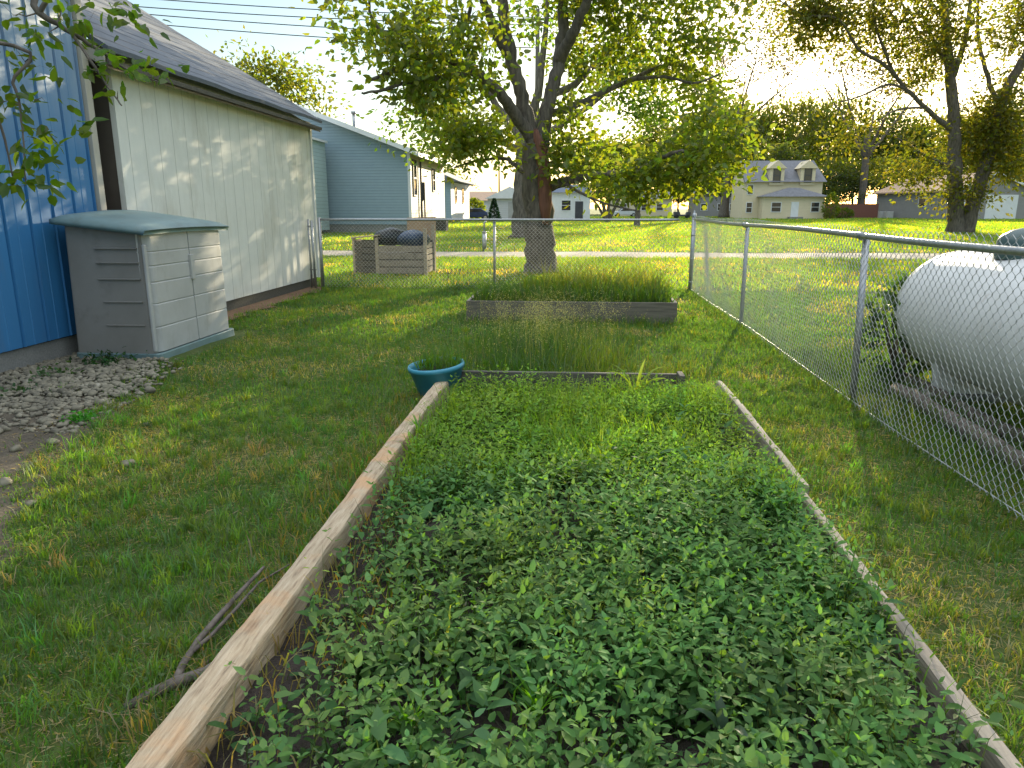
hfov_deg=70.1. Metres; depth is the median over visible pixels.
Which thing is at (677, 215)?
golf cart
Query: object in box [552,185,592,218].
white house
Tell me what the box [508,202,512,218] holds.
garage door
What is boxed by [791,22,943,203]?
airy tree
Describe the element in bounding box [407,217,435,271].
plywood sheet
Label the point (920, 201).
window
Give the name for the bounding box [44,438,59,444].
stone
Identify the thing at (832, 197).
shrub
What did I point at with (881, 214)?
air conditioner
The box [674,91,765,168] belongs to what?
leafy tree
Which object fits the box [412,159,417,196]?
window
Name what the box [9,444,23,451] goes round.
stone
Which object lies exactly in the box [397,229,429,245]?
plastic tarp
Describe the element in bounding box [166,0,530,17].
power line
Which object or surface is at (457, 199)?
white house
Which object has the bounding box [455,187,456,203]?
window
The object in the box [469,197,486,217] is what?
shrub
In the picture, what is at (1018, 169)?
leafy tree
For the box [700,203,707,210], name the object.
window
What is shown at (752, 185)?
window
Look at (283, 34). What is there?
power line
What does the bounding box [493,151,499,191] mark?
utility pole
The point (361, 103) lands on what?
sky
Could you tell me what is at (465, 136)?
tree
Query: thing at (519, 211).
shade tree
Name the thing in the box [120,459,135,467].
stone
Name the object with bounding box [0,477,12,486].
stone
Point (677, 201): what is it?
leafy tree
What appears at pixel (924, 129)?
leafy tree
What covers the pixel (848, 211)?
shrub
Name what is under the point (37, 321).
blue building
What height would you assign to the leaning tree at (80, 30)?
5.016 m
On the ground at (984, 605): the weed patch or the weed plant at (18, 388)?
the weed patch
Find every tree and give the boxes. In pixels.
[0,0,189,210]
[206,24,355,122]
[287,0,782,273]
[356,0,724,237]
[411,143,479,189]
[555,131,655,221]
[581,99,688,225]
[590,187,607,202]
[648,3,845,217]
[657,182,688,211]
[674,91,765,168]
[687,154,744,200]
[701,0,1023,232]
[716,87,845,168]
[721,137,830,189]
[766,84,889,202]
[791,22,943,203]
[818,151,894,203]
[819,165,881,203]
[820,99,933,188]
[866,151,946,196]
[870,102,1013,171]
[946,149,1023,178]
[996,141,1023,182]
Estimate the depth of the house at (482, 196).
148.10 m
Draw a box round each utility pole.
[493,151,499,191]
[517,9,552,123]
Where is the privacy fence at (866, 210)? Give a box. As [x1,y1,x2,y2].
[824,203,878,217]
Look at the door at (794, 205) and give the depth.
100.05 m
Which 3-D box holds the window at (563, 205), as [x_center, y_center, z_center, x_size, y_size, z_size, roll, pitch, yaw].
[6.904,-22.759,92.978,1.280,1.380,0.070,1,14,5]
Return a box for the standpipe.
[482,221,486,251]
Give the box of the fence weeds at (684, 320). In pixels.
[66,276,1023,766]
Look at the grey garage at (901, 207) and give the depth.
99.76 m
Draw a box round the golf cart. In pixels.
[673,205,690,217]
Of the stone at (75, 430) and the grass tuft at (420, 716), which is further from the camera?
the stone at (75, 430)
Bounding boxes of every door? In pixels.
[135,231,198,351]
[186,230,228,338]
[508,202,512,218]
[575,201,582,218]
[790,202,798,216]
[984,195,1018,218]
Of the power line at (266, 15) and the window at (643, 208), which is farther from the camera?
the window at (643, 208)
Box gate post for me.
[307,219,316,287]
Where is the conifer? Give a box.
[487,198,501,218]
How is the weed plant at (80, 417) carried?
on the bare dirt
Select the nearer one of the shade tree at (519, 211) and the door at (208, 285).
the door at (208, 285)
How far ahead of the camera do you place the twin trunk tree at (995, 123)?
40.34 m
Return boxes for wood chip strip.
[227,287,320,319]
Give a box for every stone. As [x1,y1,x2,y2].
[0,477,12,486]
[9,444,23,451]
[25,500,36,506]
[39,418,47,423]
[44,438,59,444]
[69,428,78,432]
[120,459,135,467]
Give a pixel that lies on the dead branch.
(179, 672)
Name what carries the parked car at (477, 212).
on the ground at (984, 605)
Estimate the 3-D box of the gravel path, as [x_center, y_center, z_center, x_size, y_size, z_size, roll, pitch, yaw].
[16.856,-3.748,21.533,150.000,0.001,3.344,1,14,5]
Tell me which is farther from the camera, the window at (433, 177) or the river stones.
the window at (433, 177)
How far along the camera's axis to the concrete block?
5.36 m
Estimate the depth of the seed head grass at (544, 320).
6.96 m
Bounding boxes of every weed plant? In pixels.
[0,379,36,395]
[30,360,84,378]
[59,407,104,425]
[69,346,148,366]
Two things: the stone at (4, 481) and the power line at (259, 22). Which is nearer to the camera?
the stone at (4, 481)
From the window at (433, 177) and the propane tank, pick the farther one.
the window at (433, 177)
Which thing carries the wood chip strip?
on the ground at (984, 605)
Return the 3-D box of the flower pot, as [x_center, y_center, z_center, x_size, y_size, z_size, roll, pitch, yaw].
[-0.566,-0.019,5.588,0.436,0.287,0.436,-4,16,6]
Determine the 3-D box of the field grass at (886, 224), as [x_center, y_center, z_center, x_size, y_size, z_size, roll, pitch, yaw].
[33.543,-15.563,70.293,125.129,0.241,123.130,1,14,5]
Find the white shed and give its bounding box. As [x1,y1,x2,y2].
[81,0,321,310]
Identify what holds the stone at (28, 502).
on the ground at (984, 605)
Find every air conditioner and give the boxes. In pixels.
[436,221,447,230]
[877,211,883,217]
[884,211,893,217]
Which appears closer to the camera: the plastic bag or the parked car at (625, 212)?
the plastic bag
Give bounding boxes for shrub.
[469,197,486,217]
[820,192,840,218]
[834,207,854,218]
[853,271,931,383]
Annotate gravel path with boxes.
[323,250,941,259]
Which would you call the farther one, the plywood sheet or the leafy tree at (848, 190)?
the leafy tree at (848, 190)
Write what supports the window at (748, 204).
in the yellow house at (791, 190)
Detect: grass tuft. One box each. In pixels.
[368,692,429,734]
[406,414,427,438]
[508,656,562,729]
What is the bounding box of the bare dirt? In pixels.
[0,359,149,563]
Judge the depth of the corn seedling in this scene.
5.11 m
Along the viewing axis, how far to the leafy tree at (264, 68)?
56.67 m
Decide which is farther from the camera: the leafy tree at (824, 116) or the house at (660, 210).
the leafy tree at (824, 116)
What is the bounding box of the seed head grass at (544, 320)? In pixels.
[406,279,655,370]
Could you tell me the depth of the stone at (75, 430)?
4.66 m
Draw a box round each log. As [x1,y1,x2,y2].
[888,383,1023,473]
[896,371,1023,446]
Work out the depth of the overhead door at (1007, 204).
97.64 m
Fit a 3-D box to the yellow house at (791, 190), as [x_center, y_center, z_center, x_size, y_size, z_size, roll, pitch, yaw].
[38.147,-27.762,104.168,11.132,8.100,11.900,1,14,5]
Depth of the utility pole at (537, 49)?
42.60 m
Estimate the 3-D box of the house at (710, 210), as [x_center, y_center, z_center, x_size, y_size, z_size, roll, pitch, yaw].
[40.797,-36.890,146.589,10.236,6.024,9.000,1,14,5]
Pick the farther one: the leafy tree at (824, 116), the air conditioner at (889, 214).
the leafy tree at (824, 116)
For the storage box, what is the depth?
6.87 m
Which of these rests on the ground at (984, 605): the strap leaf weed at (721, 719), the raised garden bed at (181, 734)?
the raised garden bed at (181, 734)
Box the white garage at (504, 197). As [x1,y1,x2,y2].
[485,187,513,218]
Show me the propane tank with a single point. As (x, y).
(1016, 233)
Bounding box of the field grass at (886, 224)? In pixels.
[317,216,1023,291]
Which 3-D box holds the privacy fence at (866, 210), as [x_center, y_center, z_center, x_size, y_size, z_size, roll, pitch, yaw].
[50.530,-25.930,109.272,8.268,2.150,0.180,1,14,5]
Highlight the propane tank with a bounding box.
[894,228,1023,406]
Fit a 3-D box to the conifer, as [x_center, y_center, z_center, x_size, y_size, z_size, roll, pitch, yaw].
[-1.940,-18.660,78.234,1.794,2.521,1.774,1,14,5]
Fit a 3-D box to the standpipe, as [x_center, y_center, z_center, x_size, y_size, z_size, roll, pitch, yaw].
[-0.924,-4.918,24.387,0.164,1.064,0.164,1,14,5]
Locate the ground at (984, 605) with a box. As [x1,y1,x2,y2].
[0,209,1023,767]
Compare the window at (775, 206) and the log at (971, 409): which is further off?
the window at (775, 206)
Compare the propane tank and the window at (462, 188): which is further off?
the window at (462, 188)
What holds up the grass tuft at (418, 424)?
on the raised garden bed at (181, 734)
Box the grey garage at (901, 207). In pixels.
[872,172,1023,218]
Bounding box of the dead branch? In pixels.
[124,564,289,709]
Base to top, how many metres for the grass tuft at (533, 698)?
0.183 m
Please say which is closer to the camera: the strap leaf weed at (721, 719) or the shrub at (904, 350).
the strap leaf weed at (721, 719)
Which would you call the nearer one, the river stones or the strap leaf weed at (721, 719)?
the strap leaf weed at (721, 719)
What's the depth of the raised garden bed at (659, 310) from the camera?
9.08 m
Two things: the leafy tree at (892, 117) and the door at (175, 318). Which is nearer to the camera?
the door at (175, 318)
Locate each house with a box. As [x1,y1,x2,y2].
[294,104,453,232]
[444,172,477,217]
[469,192,496,211]
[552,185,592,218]
[610,190,672,215]
[688,190,731,215]
[730,160,826,218]
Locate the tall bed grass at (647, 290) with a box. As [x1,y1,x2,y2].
[465,256,683,301]
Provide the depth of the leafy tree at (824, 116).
197.75 m
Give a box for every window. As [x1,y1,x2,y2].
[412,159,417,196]
[432,168,435,191]
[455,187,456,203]
[462,188,463,203]
[561,200,570,210]
[641,204,646,210]
[656,203,663,210]
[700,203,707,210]
[745,202,752,212]
[747,184,753,194]
[771,202,781,211]
[810,202,819,211]
[918,197,926,206]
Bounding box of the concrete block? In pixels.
[914,388,1012,403]
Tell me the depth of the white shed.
10.00 m
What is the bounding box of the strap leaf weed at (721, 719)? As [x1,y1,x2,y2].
[692,691,748,744]
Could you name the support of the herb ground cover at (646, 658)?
on the raised garden bed at (181, 734)
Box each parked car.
[469,208,487,218]
[613,208,634,216]
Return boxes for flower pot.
[408,357,464,396]
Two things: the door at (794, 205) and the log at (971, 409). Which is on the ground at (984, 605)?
the log at (971, 409)
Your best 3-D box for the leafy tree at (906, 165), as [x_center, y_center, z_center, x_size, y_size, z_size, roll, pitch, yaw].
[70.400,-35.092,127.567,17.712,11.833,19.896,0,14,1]
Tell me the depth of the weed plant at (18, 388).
5.58 m
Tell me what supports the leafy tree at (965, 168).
on the ground at (984, 605)
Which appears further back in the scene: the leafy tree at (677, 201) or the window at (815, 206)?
the leafy tree at (677, 201)
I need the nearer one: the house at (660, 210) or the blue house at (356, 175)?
the blue house at (356, 175)
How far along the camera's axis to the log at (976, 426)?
4.47 m
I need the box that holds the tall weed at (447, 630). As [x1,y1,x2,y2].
[432,605,450,670]
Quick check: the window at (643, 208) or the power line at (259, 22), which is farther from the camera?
the window at (643, 208)
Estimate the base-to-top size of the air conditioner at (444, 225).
0.830 m
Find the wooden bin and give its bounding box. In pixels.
[351,225,435,275]
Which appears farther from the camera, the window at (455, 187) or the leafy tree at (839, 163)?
the leafy tree at (839, 163)
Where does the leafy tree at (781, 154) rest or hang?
on the ground at (984, 605)
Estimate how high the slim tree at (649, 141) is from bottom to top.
10.519 m
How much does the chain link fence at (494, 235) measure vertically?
1.470 m
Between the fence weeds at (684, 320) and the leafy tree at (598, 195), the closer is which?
the fence weeds at (684, 320)
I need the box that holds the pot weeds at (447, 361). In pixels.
[405,342,470,370]
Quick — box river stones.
[0,351,183,434]
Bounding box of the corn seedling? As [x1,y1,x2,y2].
[607,358,669,394]
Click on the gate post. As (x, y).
(314, 269)
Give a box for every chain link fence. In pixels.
[317,210,696,289]
[691,216,1023,519]
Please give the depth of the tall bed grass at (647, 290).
9.41 m
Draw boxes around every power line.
[139,6,527,24]
[150,14,515,35]
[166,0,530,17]
[167,25,534,47]
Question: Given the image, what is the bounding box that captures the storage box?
[49,210,234,358]
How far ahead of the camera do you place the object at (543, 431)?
3.56 m
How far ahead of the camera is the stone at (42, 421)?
4.83 m
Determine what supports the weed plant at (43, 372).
on the bare dirt
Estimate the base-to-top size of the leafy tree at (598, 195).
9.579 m
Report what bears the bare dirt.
on the ground at (984, 605)
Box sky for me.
[86,0,1023,208]
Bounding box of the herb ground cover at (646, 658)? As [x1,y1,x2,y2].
[206,360,1023,767]
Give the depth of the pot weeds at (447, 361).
5.52 m
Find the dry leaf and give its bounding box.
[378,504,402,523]
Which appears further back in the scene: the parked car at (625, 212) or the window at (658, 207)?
the window at (658, 207)
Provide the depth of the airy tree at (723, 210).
106.70 m
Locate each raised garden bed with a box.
[125,370,1023,767]
[466,289,677,323]
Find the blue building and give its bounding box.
[0,0,106,374]
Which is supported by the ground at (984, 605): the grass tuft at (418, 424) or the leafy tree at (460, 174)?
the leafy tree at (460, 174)
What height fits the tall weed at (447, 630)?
0.192 m
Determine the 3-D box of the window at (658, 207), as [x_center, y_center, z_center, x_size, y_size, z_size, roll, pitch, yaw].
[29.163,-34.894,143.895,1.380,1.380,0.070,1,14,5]
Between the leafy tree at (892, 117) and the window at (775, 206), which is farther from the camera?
the leafy tree at (892, 117)
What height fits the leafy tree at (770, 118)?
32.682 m
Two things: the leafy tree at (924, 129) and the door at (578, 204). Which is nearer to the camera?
the door at (578, 204)
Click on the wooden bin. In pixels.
(399, 250)
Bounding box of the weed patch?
[423,312,743,384]
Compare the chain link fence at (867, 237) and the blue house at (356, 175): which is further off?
the blue house at (356, 175)
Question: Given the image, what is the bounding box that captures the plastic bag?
[373,227,403,245]
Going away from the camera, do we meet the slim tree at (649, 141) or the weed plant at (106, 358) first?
the weed plant at (106, 358)
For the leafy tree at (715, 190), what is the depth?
119.86 m
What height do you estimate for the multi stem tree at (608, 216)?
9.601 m

